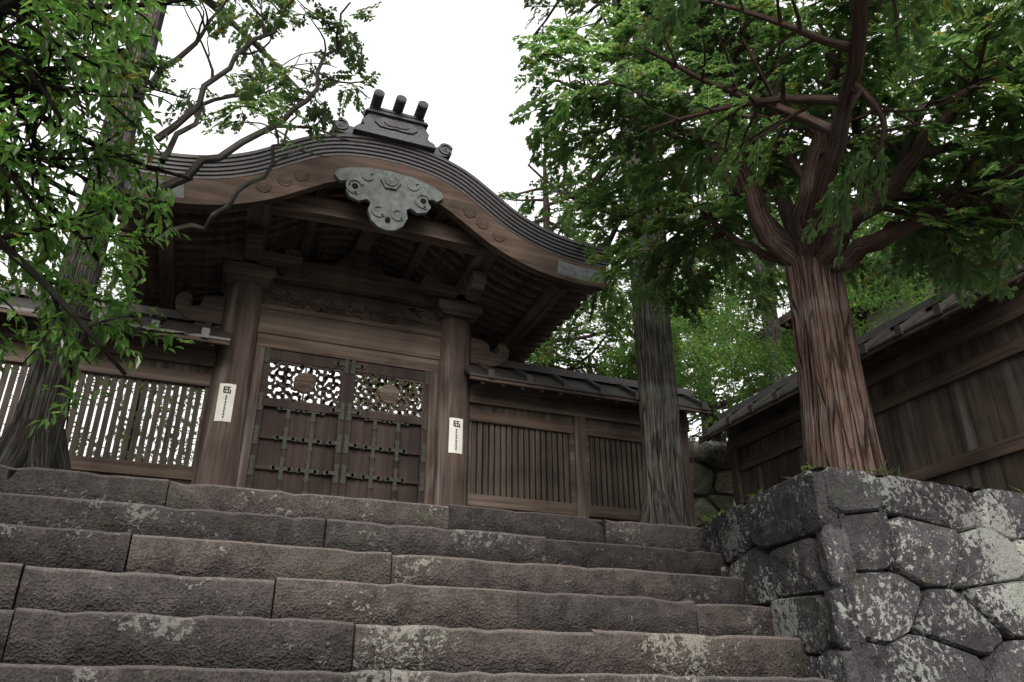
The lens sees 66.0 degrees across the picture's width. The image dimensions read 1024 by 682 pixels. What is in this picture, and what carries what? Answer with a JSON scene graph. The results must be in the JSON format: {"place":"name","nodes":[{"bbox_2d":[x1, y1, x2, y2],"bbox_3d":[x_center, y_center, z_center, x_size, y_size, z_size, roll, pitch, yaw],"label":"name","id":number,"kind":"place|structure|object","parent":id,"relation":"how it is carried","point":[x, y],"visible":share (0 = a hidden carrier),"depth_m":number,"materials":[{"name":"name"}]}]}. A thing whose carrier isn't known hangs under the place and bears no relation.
{"place":"outdoors","nodes":[
{"label":"outdoors","id":0,"kind":"place"},
{"bbox_2d":[0,0,197,439],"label":"broadleaf tree","id":1,"kind":"object","parent":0,"point":[105,60],"depth_m":4.40,"materials":[{"name":"green plant"}]},
{"bbox_2d":[0,0,381,470],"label":"cedar tree","id":2,"kind":"object","parent":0,"point":[42,447],"depth_m":6.16,"materials":[{"name":"plant"}]},
{"bbox_2d":[0,170,898,465],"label":"trees","id":3,"kind":"object","parent":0,"point":[710,354],"depth_m":12.01,"materials":[{"name":"green plant"}]},
{"bbox_2d":[0,0,1022,465],"label":"sky","id":4,"kind":"structure","parent":0,"point":[461,58],"materials":[{"name":"white"}]},
{"bbox_2d":[498,164,634,375],"bbox_3d":[0.785,0.416,14.340,3.915,9.600,4.605,9,-27,-19],"label":"pine tree","id":5,"kind":"object","parent":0,"point":[525,210],"depth_m":14.50,"materials":[{"name":"green plant"}]},
{"bbox_2d":[620,37,795,440],"bbox_3d":[4.134,-1.165,19.403,5.187,16.800,5.296,9,-27,-19],"label":"cedar tree","id":6,"kind":"object","parent":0,"point":[697,395],"depth_m":17.55,"materials":[{"name":"green plant"}]},
{"bbox_2d":[649,0,848,428],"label":"cedar tree","id":7,"kind":"object","parent":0,"point":[773,331],"depth_m":15.99,"materials":[{"name":"green plant"}]},
{"bbox_2d":[508,0,1023,474],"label":"hinoki tree","id":8,"kind":"object","parent":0,"point":[901,59],"depth_m":5.57,"materials":[{"name":"green plant"}]},
{"bbox_2d":[598,214,1020,441],"bbox_3d":[4.933,0.280,10.287,4.373,5.807,7.731,17,-30,-32],"label":"tree","id":9,"kind":"object","parent":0,"point":[628,359],"depth_m":11.64,"materials":[{"name":"green plant"}]},
{"bbox_2d":[740,157,1023,367],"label":"tree","id":10,"kind":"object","parent":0,"point":[785,321],"depth_m":17.33,"materials":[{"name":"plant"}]},
{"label":"terrace","id":11,"kind":"structure","parent":0,"visible":0},
{"bbox_2d":[0,283,231,484],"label":"fence","id":12,"kind":"object","parent":11,"relation":"on","point":[190,365],"visible":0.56,"depth_m":7.12,"materials":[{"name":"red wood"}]},
{"bbox_2d":[117,89,610,505],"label":"gate","id":13,"kind":"structure","parent":11,"relation":"on","point":[400,248],"depth_m":7.76,"materials":[{"name":"brown wood"}]},
{"bbox_2d":[220,457,1022,671],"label":"weed foliage","id":14,"kind":"object","parent":11,"relation":"on","point":[803,469],"visible":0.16,"depth_m":4.84,"materials":[{"name":"green plant"}]},
{"bbox_2d":[618,37,772,440],"bbox_3d":[5.356,-1.527,21.438,4.526,19.200,5.608,-10,-27,20],"label":"cedar tree","id":15,"kind":"object","parent":11,"relation":"on","point":[724,407],"depth_m":21.61,"materials":[{"name":"green plant"}]},
{"bbox_2d":[517,0,889,526],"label":"cedar tree","id":16,"kind":"object","parent":11,"relation":"on","point":[665,500],"depth_m":7.69,"materials":[{"name":"green plant"}]},
{"bbox_2d":[688,439,734,525],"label":"boulder wall","id":17,"kind":"structure","parent":11,"relation":"on","point":[712,485],"depth_m":9.96,"materials":[{"name":"stone"}]},
{"bbox_2d":[698,255,1023,505],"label":"plank wall","id":18,"kind":"structure","parent":11,"relation":"on","point":[944,379],"depth_m":7.08,"materials":[{"name":"brown wood"}]},
{"label":"ground","id":19,"kind":"structure","parent":0,"visible":0},
{"bbox_2d":[0,464,833,681],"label":"stone steps","id":20,"kind":"structure","parent":19,"relation":"on","point":[107,578],"depth_m":4.13,"materials":[{"name":"black stone"}]},
{"bbox_2d":[463,360,711,526],"bbox_3d":[0.775,1.402,8.572,2.940,2.270,0.890,9,-27,-19],"label":"fence","id":21,"kind":"object","parent":20,"relation":"on","point":[543,439],"visible":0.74,"depth_m":8.53,"materials":[{"name":"red wood"}]},
{"bbox_2d":[697,466,1023,681],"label":"retaining wall","id":22,"kind":"structure","parent":19,"relation":"on","point":[920,581],"depth_m":4.52,"materials":[{"name":"stone"}]}
]}

